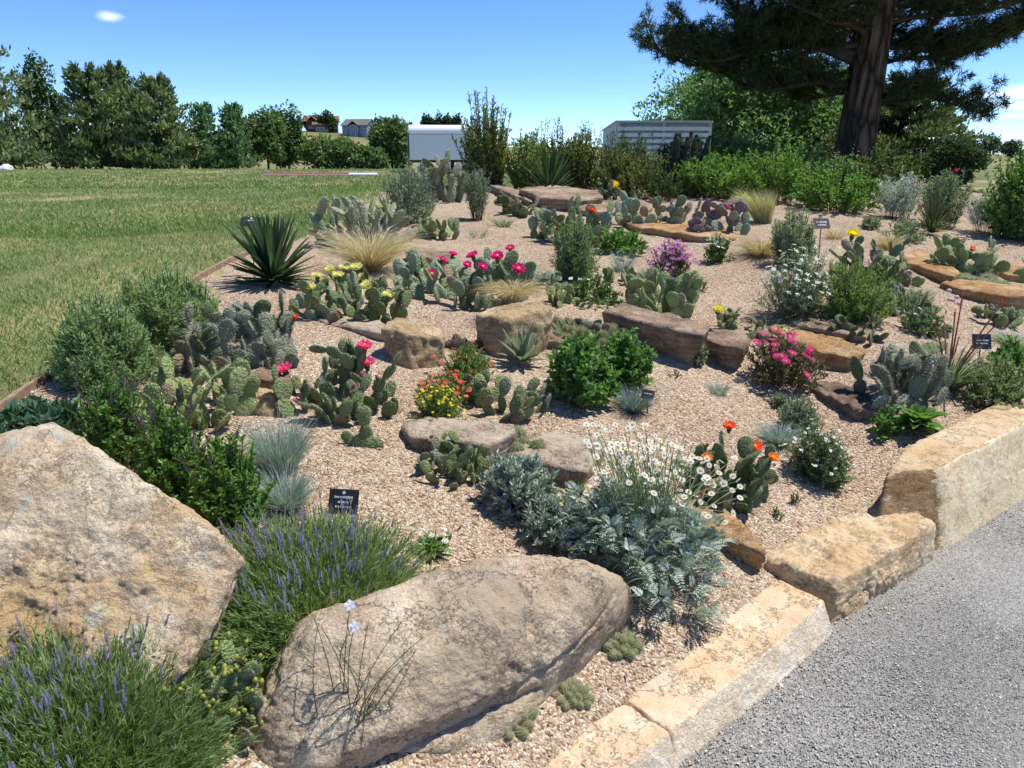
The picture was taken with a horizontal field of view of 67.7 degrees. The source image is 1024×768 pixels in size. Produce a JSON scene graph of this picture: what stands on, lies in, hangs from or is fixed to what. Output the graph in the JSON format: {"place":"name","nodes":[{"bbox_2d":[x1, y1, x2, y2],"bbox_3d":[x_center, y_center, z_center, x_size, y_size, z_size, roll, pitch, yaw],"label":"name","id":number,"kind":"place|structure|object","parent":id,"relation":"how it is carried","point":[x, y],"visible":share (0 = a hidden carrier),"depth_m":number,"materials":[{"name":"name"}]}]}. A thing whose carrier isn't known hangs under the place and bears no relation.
{"place":"outdoors","nodes":[
{"label":"outdoors","id":0,"kind":"place"},
{"bbox_2d":[0,131,1023,400],"bbox_3d":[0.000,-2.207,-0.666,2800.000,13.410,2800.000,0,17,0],"label":"ground","id":1,"kind":"structure","parent":0,"point":[982,179],"depth_m":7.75,"materials":[{"name":"green plant"}]},
{"bbox_2d":[0,44,71,167],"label":"pine tree","id":2,"kind":"object","parent":1,"relation":"on","point":[9,133],"visible":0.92,"depth_m":47.68,"materials":[{"name":"green plant"}]},
{"bbox_2d":[14,47,75,168],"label":"broadleaf tree","id":3,"kind":"object","parent":1,"relation":"on","point":[42,97],"visible":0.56,"depth_m":51.12,"materials":[{"name":"green plant"}]},
{"bbox_2d":[30,59,155,169],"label":"pine tree","id":4,"kind":"object","parent":1,"relation":"on","point":[94,108],"visible":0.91,"depth_m":46.43,"materials":[{"name":"green plant"}]},
{"bbox_2d":[111,70,217,169],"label":"pine tree","id":5,"kind":"object","parent":1,"relation":"on","point":[158,151],"visible":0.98,"depth_m":46.43,"materials":[{"name":"green plant"}]},
{"bbox_2d":[180,100,233,168],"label":"juniper","id":6,"kind":"object","parent":1,"relation":"on","point":[204,127],"visible":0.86,"depth_m":48.16,"materials":[{"name":"green plant"}]},
{"bbox_2d":[216,100,265,169],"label":"juniper","id":7,"kind":"object","parent":1,"relation":"on","point":[232,120],"visible":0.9,"depth_m":49.07,"materials":[{"name":"green plant"}]},
{"bbox_2d":[241,104,287,169],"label":"broadleaf tree","id":8,"kind":"object","parent":1,"relation":"on","point":[270,143],"visible":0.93,"depth_m":52.70,"materials":[{"name":"green plant"}]},
{"bbox_2d":[272,99,309,169],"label":"broadleaf tree","id":9,"kind":"object","parent":1,"relation":"on","point":[294,137],"visible":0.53,"depth_m":54.72,"materials":[{"name":"green plant"}]},
{"bbox_2d":[295,132,357,169],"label":"broadleaf tree","id":10,"kind":"object","parent":1,"relation":"on","point":[313,151],"visible":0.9,"depth_m":52.64,"materials":[{"name":"green plant"}]},
{"bbox_2d":[338,141,390,169],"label":"broadleaf tree","id":11,"kind":"object","parent":1,"relation":"on","point":[363,156],"visible":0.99,"depth_m":52.11,"materials":[{"name":"green plant"}]},
{"bbox_2d":[366,113,412,169],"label":"broadleaf tree","id":12,"kind":"object","parent":1,"relation":"on","point":[391,139],"visible":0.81,"depth_m":53.50,"materials":[{"name":"green plant"}]},
{"bbox_2d":[407,125,473,169],"bbox_3d":[-3.729,-12.125,39.275,3.310,2.224,2.230,-3,17,-9],"label":"trailer","id":13,"kind":"object","parent":1,"relation":"on","point":[429,142],"visible":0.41,"depth_m":38.15,"materials":[{"name":"white paint"}]},
{"bbox_2d":[18,188,1023,767],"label":"gravel bed","id":14,"kind":"object","parent":1,"relation":"on","point":[489,526],"visible":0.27,"depth_m":3.62,"materials":[{"name":"beige gravel"}]},
{"bbox_2d":[0,394,90,436],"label":"broadleaf plant","id":15,"kind":"object","parent":14,"relation":"on","point":[32,410],"visible":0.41,"depth_m":2.77,"materials":[{"name":"green plant"}]},
{"bbox_2d":[36,288,167,394],"bbox_3d":[-1.807,-0.200,3.358,0.541,0.449,0.483,10,19,29],"label":"feathery bush","id":16,"kind":"object","parent":14,"relation":"on","point":[93,342],"visible":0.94,"depth_m":3.27,"materials":[{"name":"green plant"}]},
{"bbox_2d":[71,360,150,465],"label":"spiked bush","id":17,"kind":"object","parent":14,"relation":"on","point":[110,432],"visible":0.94,"depth_m":2.68,"materials":[{"name":"green plant"}]},
{"bbox_2d":[0,422,244,720],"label":"boulder","id":18,"kind":"object","parent":14,"relation":"on","point":[99,539],"visible":0.8,"depth_m":1.93,"materials":[{"name":"beige stone"}]},
{"bbox_2d":[0,603,261,767],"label":"lavender","id":19,"kind":"object","parent":14,"relation":"on","point":[49,718],"visible":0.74,"depth_m":1.67,"materials":[{"name":"green plant"}]},
{"bbox_2d":[104,258,221,352],"bbox_3d":[-1.797,-0.425,3.948,0.646,0.456,0.646,0,17,0],"label":"feathery bush","id":20,"kind":"object","parent":14,"relation":"on","point":[157,307],"visible":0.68,"depth_m":3.82,"materials":[{"name":"green plant"}]},
{"bbox_2d":[117,374,216,510],"bbox_3d":[-1.111,0.211,2.484,0.320,0.492,0.264,11,20,33],"label":"spiked bush","id":21,"kind":"object","parent":14,"relation":"on","point":[161,468],"visible":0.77,"depth_m":2.44,"materials":[{"name":"green plant"}]},
{"bbox_2d":[169,321,221,374],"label":"prickly pear","id":22,"kind":"object","parent":14,"relation":"on","point":[180,354],"visible":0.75,"depth_m":3.56,"materials":[{"name":"green plant"}]},
{"bbox_2d":[140,354,259,431],"bbox_3d":[-1.290,0.035,3.126,0.493,0.282,0.403,0,17,0],"label":"prickly pear","id":23,"kind":"object","parent":14,"relation":"on","point":[238,379],"visible":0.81,"depth_m":3.09,"materials":[{"name":"green plant"}]},
{"bbox_2d":[161,631,263,745],"bbox_3d":[-0.714,0.734,1.841,0.254,0.248,0.208,0,17,0],"label":"prickly pear","id":24,"kind":"object","parent":14,"relation":"on","point":[226,683],"visible":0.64,"depth_m":1.83,"materials":[{"name":"green plant"}]},
{"bbox_2d":[177,418,278,541],"bbox_3d":[-0.902,0.313,2.399,0.245,0.437,0.256,8,19,25],"label":"spiked bush","id":25,"kind":"object","parent":14,"relation":"on","point":[224,489],"visible":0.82,"depth_m":2.35,"materials":[{"name":"green plant"}]},
{"bbox_2d":[178,288,299,372],"bbox_3d":[-1.316,-0.257,3.694,0.612,0.386,0.500,0,17,0],"label":"prickly pear","id":26,"kind":"object","parent":14,"relation":"on","point":[257,330],"visible":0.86,"depth_m":3.61,"materials":[{"name":"green plant"}]},
{"bbox_2d":[220,211,317,288],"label":"yucca","id":27,"kind":"object","parent":14,"relation":"on","point":[269,252],"visible":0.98,"depth_m":5.00,"materials":[{"name":"green plant"}]},
{"bbox_2d":[230,404,322,475],"bbox_3d":[-0.866,0.218,2.833,0.346,0.254,0.356,0,17,0],"label":"blue fescue","id":28,"kind":"object","parent":14,"relation":"on","point":[280,448],"visible":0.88,"depth_m":2.82,"materials":[{"name":"green plant"}]},
{"bbox_2d":[253,455,322,512],"bbox_3d":[-0.784,0.359,2.630,0.284,0.187,0.279,0,17,0],"label":"blue fescue","id":29,"kind":"object","parent":14,"relation":"on","point":[296,494],"visible":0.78,"depth_m":2.63,"materials":[{"name":"green plant"}]},
{"bbox_2d":[211,485,445,705],"bbox_3d":[-0.550,0.578,2.191,0.796,0.339,0.819,10,20,30],"label":"lavender","id":30,"kind":"object","parent":14,"relation":"on","point":[304,569],"visible":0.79,"depth_m":2.20,"materials":[{"name":"green plant"}]},
{"bbox_2d":[271,336,401,425],"bbox_3d":[-0.781,-0.029,3.386,0.578,0.335,0.543,-7,18,-23],"label":"prickly pear","id":31,"kind":"object","parent":14,"relation":"on","point":[350,358],"visible":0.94,"depth_m":3.35,"materials":[{"name":"green plant"}]},
{"bbox_2d":[288,262,411,323],"bbox_3d":[-0.957,-0.562,4.562,0.747,0.368,0.624,0,17,0],"label":"prickly pear","id":32,"kind":"object","parent":14,"relation":"on","point":[378,297],"visible":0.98,"depth_m":4.44,"materials":[{"name":"green plant"}]},
{"bbox_2d":[293,599,424,723],"bbox_3d":[-0.363,0.683,1.825,0.241,0.429,0.235,-15,22,-40],"label":"flax plant","id":33,"kind":"object","parent":14,"relation":"on","point":[349,603],"visible":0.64,"depth_m":1.79,"materials":[{"name":"green plant"}]},
{"bbox_2d":[307,193,418,249],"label":"prickly pear","id":34,"kind":"object","parent":14,"relation":"on","point":[352,214],"visible":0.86,"depth_m":6.43,"materials":[{"name":"green plant"}]},
{"bbox_2d":[305,224,430,271],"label":"feather grass","id":35,"kind":"object","parent":14,"relation":"on","point":[373,258],"depth_m":5.47,"materials":[{"name":"beige plant"}]},
{"bbox_2d":[375,154,439,225],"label":"sage shrub","id":36,"kind":"object","parent":14,"relation":"on","point":[401,196],"visible":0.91,"depth_m":7.77,"materials":[{"name":"green plant"}]},
{"bbox_2d":[381,317,445,368],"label":"rock","id":37,"kind":"object","parent":14,"relation":"on","point":[418,344],"visible":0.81,"depth_m":3.88,"materials":[{"name":"beige stone"}]},
{"bbox_2d":[412,384,466,420],"bbox_3d":[-0.318,0.083,3.388,0.253,0.194,0.250,0,17,0],"label":"yellow flower mound","id":38,"kind":"object","parent":14,"relation":"on","point":[444,404],"visible":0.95,"depth_m":3.35,"materials":[{"name":"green plant"}]},
{"bbox_2d":[251,552,632,767],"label":"boulder","id":39,"kind":"object","parent":14,"relation":"on","point":[506,642],"visible":0.88,"depth_m":1.95,"materials":[{"name":"beige stone"}]},
{"bbox_2d":[408,147,478,202],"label":"prickly pear","id":40,"kind":"object","parent":14,"relation":"on","point":[450,192],"visible":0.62,"depth_m":9.80,"materials":[{"name":"green plant"}]},
{"bbox_2d":[417,430,489,489],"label":"prickly pear","id":41,"kind":"object","parent":14,"relation":"on","point":[451,467],"visible":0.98,"depth_m":2.98,"materials":[{"name":"green plant"}]},
{"bbox_2d":[401,417,515,466],"bbox_3d":[-0.239,0.290,3.235,0.508,0.244,0.267,4,17,14],"label":"terrace rock","id":42,"kind":"object","parent":14,"relation":"on","point":[417,433],"visible":0.32,"depth_m":3.16,"materials":[{"name":"grey stone"}]},
{"bbox_2d":[431,341,495,382],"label":"flowering shrub","id":43,"kind":"object","parent":14,"relation":"on","point":[472,364],"visible":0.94,"depth_m":3.80,"materials":[{"name":"green plant"}]},
{"bbox_2d":[393,244,539,310],"bbox_3d":[-0.300,-0.740,5.143,0.922,0.418,0.816,9,19,27],"label":"prickly pear","id":44,"kind":"object","parent":14,"relation":"on","point":[415,274],"visible":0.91,"depth_m":4.98,"materials":[{"name":"green plant"}]},
{"bbox_2d":[451,104,512,190],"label":"tall shrub","id":45,"kind":"object","parent":14,"relation":"on","point":[477,147],"visible":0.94,"depth_m":11.49,"materials":[{"name":"green plant"}]},
{"bbox_2d":[463,368,550,423],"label":"prickly pear","id":46,"kind":"object","parent":14,"relation":"on","point":[522,404],"visible":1,"depth_m":3.51,"materials":[{"name":"green plant"}]},
{"bbox_2d":[476,302,551,358],"bbox_3d":[0.003,-0.272,4.254,0.389,0.338,0.348,9,19,28],"label":"rock","id":47,"kind":"object","parent":14,"relation":"on","point":[509,319],"visible":0.7,"depth_m":4.16,"materials":[{"name":"beige stone"}]},
{"bbox_2d":[471,448,559,518],"bbox_3d":[0.022,0.368,2.865,0.306,0.260,0.328,8,19,26],"label":"silver mound","id":48,"kind":"object","parent":14,"relation":"on","point":[514,483],"visible":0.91,"depth_m":2.81,"materials":[{"name":"green plant"}]},
{"bbox_2d":[502,127,559,189],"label":"wild shrub","id":49,"kind":"object","parent":14,"relation":"on","point":[517,172],"visible":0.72,"depth_m":11.41,"materials":[{"name":"green plant"}]},
{"bbox_2d":[520,145,578,187],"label":"yucca","id":50,"kind":"object","parent":14,"relation":"on","point":[550,176],"visible":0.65,"depth_m":10.81,"materials":[{"name":"green plant"}]},
{"bbox_2d":[516,489,598,556],"bbox_3d":[0.178,0.497,2.717,0.335,0.216,0.320,0,17,0],"label":"silver mound","id":51,"kind":"object","parent":14,"relation":"on","point":[544,516],"visible":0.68,"depth_m":2.68,"materials":[{"name":"green plant"}]},
{"bbox_2d":[510,429,605,487],"bbox_3d":[0.211,0.368,3.240,0.366,0.250,0.341,9,19,27],"label":"terrace rock","id":52,"kind":"object","parent":14,"relation":"on","point":[565,453],"visible":0.36,"depth_m":3.15,"materials":[{"name":"grey stone"}]},
{"bbox_2d":[519,185,603,211],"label":"terrace rock","id":53,"kind":"object","parent":14,"relation":"on","point":[556,197],"visible":0.43,"depth_m":9.58,"materials":[{"name":"brown stone"}]},
{"bbox_2d":[528,194,614,246],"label":"prickly pear","id":54,"kind":"object","parent":14,"relation":"on","point":[544,220],"visible":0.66,"depth_m":7.08,"materials":[{"name":"green plant"}]},
{"bbox_2d":[548,213,604,281],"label":"green bush","id":55,"kind":"object","parent":14,"relation":"on","point":[576,260],"visible":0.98,"depth_m":5.65,"materials":[{"name":"green plant"}]},
{"bbox_2d":[539,329,622,410],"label":"broadleaf plant","id":56,"kind":"object","parent":14,"relation":"on","point":[579,376],"visible":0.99,"depth_m":3.63,"materials":[{"name":"green plant"}]},
{"bbox_2d":[556,128,605,189],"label":"wild shrub","id":57,"kind":"object","parent":14,"relation":"on","point":[582,170],"visible":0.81,"depth_m":11.48,"materials":[{"name":"green plant"}]},
{"bbox_2d":[563,268,626,307],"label":"leafy plant","id":58,"kind":"object","parent":14,"relation":"on","point":[602,292],"visible":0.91,"depth_m":5.21,"materials":[{"name":"green plant"}]},
{"bbox_2d":[549,705,678,767],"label":"kerb stone","id":59,"kind":"object","parent":14,"relation":"on","point":[624,736],"visible":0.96,"depth_m":2.03,"materials":[{"name":"stone"}]},
{"bbox_2d":[595,225,648,256],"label":"leafy plant","id":60,"kind":"object","parent":14,"relation":"on","point":[619,240],"visible":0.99,"depth_m":6.63,"materials":[{"name":"green plant"}]},
{"bbox_2d":[602,326,657,389],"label":"broadleaf plant","id":61,"kind":"object","parent":14,"relation":"on","point":[632,358],"visible":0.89,"depth_m":3.93,"materials":[{"name":"green plant"}]},
{"bbox_2d":[596,139,676,199],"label":"thicket","id":62,"kind":"object","parent":14,"relation":"on","point":[636,175],"visible":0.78,"depth_m":10.75,"materials":[{"name":"green plant"}]},
{"bbox_2d":[555,421,742,634],"bbox_3d":[0.483,0.410,2.638,0.698,0.662,0.761,0,17,0],"label":"daisy plant","id":63,"kind":"object","parent":14,"relation":"on","point":[652,517],"visible":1,"depth_m":2.58,"materials":[{"name":"green plant"}]},
{"bbox_2d":[614,191,691,226],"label":"prickly pear","id":64,"kind":"object","parent":14,"relation":"on","point":[628,208],"visible":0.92,"depth_m":8.04,"materials":[{"name":"green plant"}]},
{"bbox_2d":[602,303,709,365],"bbox_3d":[0.865,-0.229,4.575,0.288,0.390,0.738,-15,22,-40],"label":"terrace rock","id":65,"kind":"object","parent":14,"relation":"on","point":[674,337],"visible":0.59,"depth_m":4.41,"materials":[{"name":"brown stone"}]},
{"bbox_2d":[621,268,703,318],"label":"prickly pear","id":66,"kind":"object","parent":14,"relation":"on","point":[645,293],"visible":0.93,"depth_m":5.04,"materials":[{"name":"green plant"}]},
{"bbox_2d":[646,237,699,276],"bbox_3d":[1.254,-0.989,6.010,0.408,0.329,0.369,-5,18,-16],"label":"iceplant","id":67,"kind":"object","parent":14,"relation":"on","point":[675,257],"visible":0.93,"depth_m":5.96,"materials":[{"name":"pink plant"}]},
{"bbox_2d":[626,216,736,242],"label":"terrace rock","id":68,"kind":"object","parent":14,"relation":"on","point":[682,231],"visible":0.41,"depth_m":7.56,"materials":[{"name":"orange stone"}]},
{"bbox_2d":[662,132,711,195],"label":"cholla cactus","id":69,"kind":"object","parent":14,"relation":"on","point":[686,149],"visible":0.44,"depth_m":10.84,"materials":[{"name":"green plant"}]},
{"bbox_2d":[687,197,751,234],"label":"prickly pear","id":70,"kind":"object","parent":14,"relation":"on","point":[709,222],"visible":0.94,"depth_m":7.46,"materials":[{"name":"purple plant"}]},
{"bbox_2d":[676,147,765,199],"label":"leafy shrub","id":71,"kind":"object","parent":14,"relation":"on","point":[725,167],"visible":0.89,"depth_m":10.51,"materials":[{"name":"green plant"}]},
{"bbox_2d":[678,498,765,569],"bbox_3d":[0.767,0.606,3.086,0.233,0.261,0.672,-6,18,-20],"label":"terrace rock","id":72,"kind":"object","parent":14,"relation":"on","point":[749,548],"visible":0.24,"depth_m":2.87,"materials":[{"name":"beige stone"}]},
{"bbox_2d":[669,420,779,513],"bbox_3d":[0.900,0.352,3.186,0.448,0.327,0.390,0,17,0],"label":"prickly pear","id":73,"kind":"object","parent":14,"relation":"on","point":[758,477],"visible":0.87,"depth_m":3.13,"materials":[{"name":"green plant"}]},
{"bbox_2d":[704,329,751,370],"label":"terrace rock","id":74,"kind":"object","parent":14,"relation":"on","point":[726,348],"visible":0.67,"depth_m":4.41,"materials":[{"name":"brown stone"}]},
{"bbox_2d":[627,580,831,765],"bbox_3d":[0.716,0.920,2.419,0.975,0.182,0.256,-15,23,-41],"label":"kerb stone","id":75,"kind":"object","parent":14,"relation":"on","point":[691,703],"visible":0.78,"depth_m":2.36,"materials":[{"name":"stone"}]},
{"bbox_2d":[727,141,817,203],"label":"leafy shrub","id":76,"kind":"object","parent":14,"relation":"on","point":[781,180],"visible":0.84,"depth_m":10.06,"materials":[{"name":"green plant"}]},
{"bbox_2d":[744,319,829,391],"bbox_3d":[1.531,-0.155,4.239,0.473,0.395,0.474,0,17,0],"label":"iceplant","id":77,"kind":"object","parent":14,"relation":"on","point":[779,361],"visible":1,"depth_m":4.20,"materials":[{"name":"pink plant"}]},
{"bbox_2d":[769,205,821,267],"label":"sage bush","id":78,"kind":"object","parent":14,"relation":"on","point":[789,233],"visible":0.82,"depth_m":6.10,"materials":[{"name":"green plant"}]},
{"bbox_2d":[751,244,840,321],"bbox_3d":[1.909,-0.676,5.098,0.541,0.509,0.515,15,22,40],"label":"yarrow","id":79,"kind":"object","parent":14,"relation":"on","point":[796,301],"visible":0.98,"depth_m":5.02,"materials":[{"name":"white plant"}]},
{"bbox_2d":[776,395,823,434],"bbox_3d":[1.428,0.151,3.818,0.240,0.224,0.226,-3,17,-10],"label":"green mound","id":80,"kind":"object","parent":14,"relation":"on","point":[797,414],"visible":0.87,"depth_m":3.78,"materials":[{"name":"green plant"}]},
{"bbox_2d":[768,322,865,370],"bbox_3d":[1.858,-0.192,4.732,0.335,0.247,0.773,-6,18,-20],"label":"terrace rock","id":81,"kind":"object","parent":14,"relation":"on","point":[840,352],"visible":0.36,"depth_m":4.51,"materials":[{"name":"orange stone"}]},
{"bbox_2d":[779,419,857,494],"bbox_3d":[1.388,0.317,3.415,0.330,0.322,0.318,0,17,0],"label":"white mound","id":82,"kind":"object","parent":14,"relation":"on","point":[824,461],"visible":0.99,"depth_m":3.38,"materials":[{"name":"green plant"}]},
{"bbox_2d":[784,147,901,213],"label":"leafy shrub","id":83,"kind":"object","parent":14,"relation":"on","point":[827,186],"visible":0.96,"depth_m":9.34,"materials":[{"name":"green plant"}]},
{"bbox_2d":[809,381,878,420],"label":"terrace rock","id":84,"kind":"object","parent":14,"relation":"on","point":[847,400],"visible":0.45,"depth_m":4.03,"materials":[{"name":"brown stone"}]},
{"bbox_2d":[813,255,907,325],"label":"green bush","id":85,"kind":"object","parent":14,"relation":"on","point":[860,300],"visible":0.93,"depth_m":4.93,"materials":[{"name":"green plant"}]},
{"bbox_2d":[829,227,911,285],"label":"prickly pear","id":86,"kind":"object","parent":14,"relation":"on","point":[852,249],"visible":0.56,"depth_m":5.80,"materials":[{"name":"green plant"}]},
{"bbox_2d":[836,135,927,195],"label":"thicket","id":87,"kind":"object","parent":14,"relation":"on","point":[887,163],"visible":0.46,"depth_m":11.33,"materials":[{"name":"green plant"}]},
{"bbox_2d":[870,165,926,219],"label":"silver shrub","id":88,"kind":"object","parent":14,"relation":"on","point":[903,202],"visible":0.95,"depth_m":8.88,"materials":[{"name":"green plant"}]},
{"bbox_2d":[846,340,955,414],"bbox_3d":[2.045,-0.036,4.029,0.546,0.360,0.410,-5,18,-17],"label":"prickly pear","id":89,"kind":"object","parent":14,"relation":"on","point":[911,374],"visible":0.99,"depth_m":4.01,"materials":[{"name":"green plant"}]},
{"bbox_2d":[917,166,975,228],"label":"sage shrub","id":90,"kind":"object","parent":14,"relation":"on","point":[948,190],"visible":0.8,"depth_m":8.38,"materials":[{"name":"green plant"}]},
{"bbox_2d":[909,288,1009,391],"bbox_3d":[2.339,-0.216,4.066,0.445,0.568,0.568,12,21,35],"label":"red yucca","id":91,"kind":"object","parent":14,"relation":"on","point":[957,369],"visible":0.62,"depth_m":4.09,"materials":[{"name":"green plant"}]},
{"bbox_2d":[925,233,999,273],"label":"prickly pear","id":92,"kind":"object","parent":14,"relation":"on","point":[958,256],"visible":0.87,"depth_m":6.21,"materials":[{"name":"green plant"}]},
{"bbox_2d":[940,279,1023,309],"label":"terrace rock","id":93,"kind":"object","parent":14,"relation":"on","point":[981,291],"visible":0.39,"depth_m":5.61,"materials":[{"name":"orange stone"}]},
{"bbox_2d":[954,354,1023,407],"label":"spreading bush","id":94,"kind":"object","parent":14,"relation":"on","point":[1008,386],"visible":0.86,"depth_m":3.98,"materials":[{"name":"green plant"}]},
{"bbox_2d":[970,142,1023,242],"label":"leafy shrub","id":95,"kind":"object","parent":14,"relation":"on","point":[1009,214],"visible":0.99,"depth_m":7.78,"materials":[{"name":"green plant"}]},
{"bbox_2d":[602,120,713,176],"bbox_3d":[3.478,-5.607,18.503,2.508,1.444,0.800,-1,17,-2],"label":"slatted structure","id":96,"kind":"object","parent":1,"relation":"on","point":[666,130],"visible":0.43,"depth_m":18.05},
{"bbox_2d":[631,52,847,161],"bbox_3d":[6.767,-7.609,21.702,6.985,3.904,6.072,0,17,0],"label":"broadleaf tree","id":97,"kind":"object","parent":1,"relation":"on","point":[727,110],"visible":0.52,"depth_m":20.13,"materials":[{"name":"green plant"}]},
{"bbox_2d":[627,0,1023,185],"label":"pine tree","id":98,"kind":"object","parent":1,"relation":"on","point":[793,34],"visible":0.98,"depth_m":12.87,"materials":[{"name":"green plant"}]},
{"bbox_2d":[812,69,1006,183],"bbox_3d":[9.234,-5.882,17.757,3.842,2.839,4.084,0,17,0],"label":"juniper","id":99,"kind":"object","parent":1,"relation":"on","point":[925,121],"visible":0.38,"depth_m":17.24,"materials":[{"name":"green plant"}]},
{"bbox_2d":[919,134,990,184],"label":"dark bush","id":100,"kind":"object","parent":1,"relation":"on","point":[957,153],"visible":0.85,"depth_m":14.69,"materials":[{"name":"green plant"}]},
{"bbox_2d":[0,0,1023,153],"label":"sky","id":101,"kind":"structure","parent":0,"point":[573,61],"materials":[{"name":"blue"}]},
{"bbox_2d":[679,499,1023,767],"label":"path","id":102,"kind":"structure","parent":0,"point":[1007,575],"depth_m":2.43,"materials":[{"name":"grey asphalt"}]},
{"bbox_2d":[766,505,935,622],"bbox_3d":[1.350,0.709,3.020,0.851,0.263,0.318,-12,20,-34],"label":"kerb stone","id":103,"kind":"object","parent":102,"relation":"on","point":[843,566],"visible":0.85,"depth_m":2.89,"materials":[{"name":"stone"}]},
{"bbox_2d":[876,403,1023,549],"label":"kerb stone","id":104,"kind":"object","parent":102,"relation":"on","point":[957,481],"visible":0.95,"depth_m":3.36,"materials":[{"name":"stone"}]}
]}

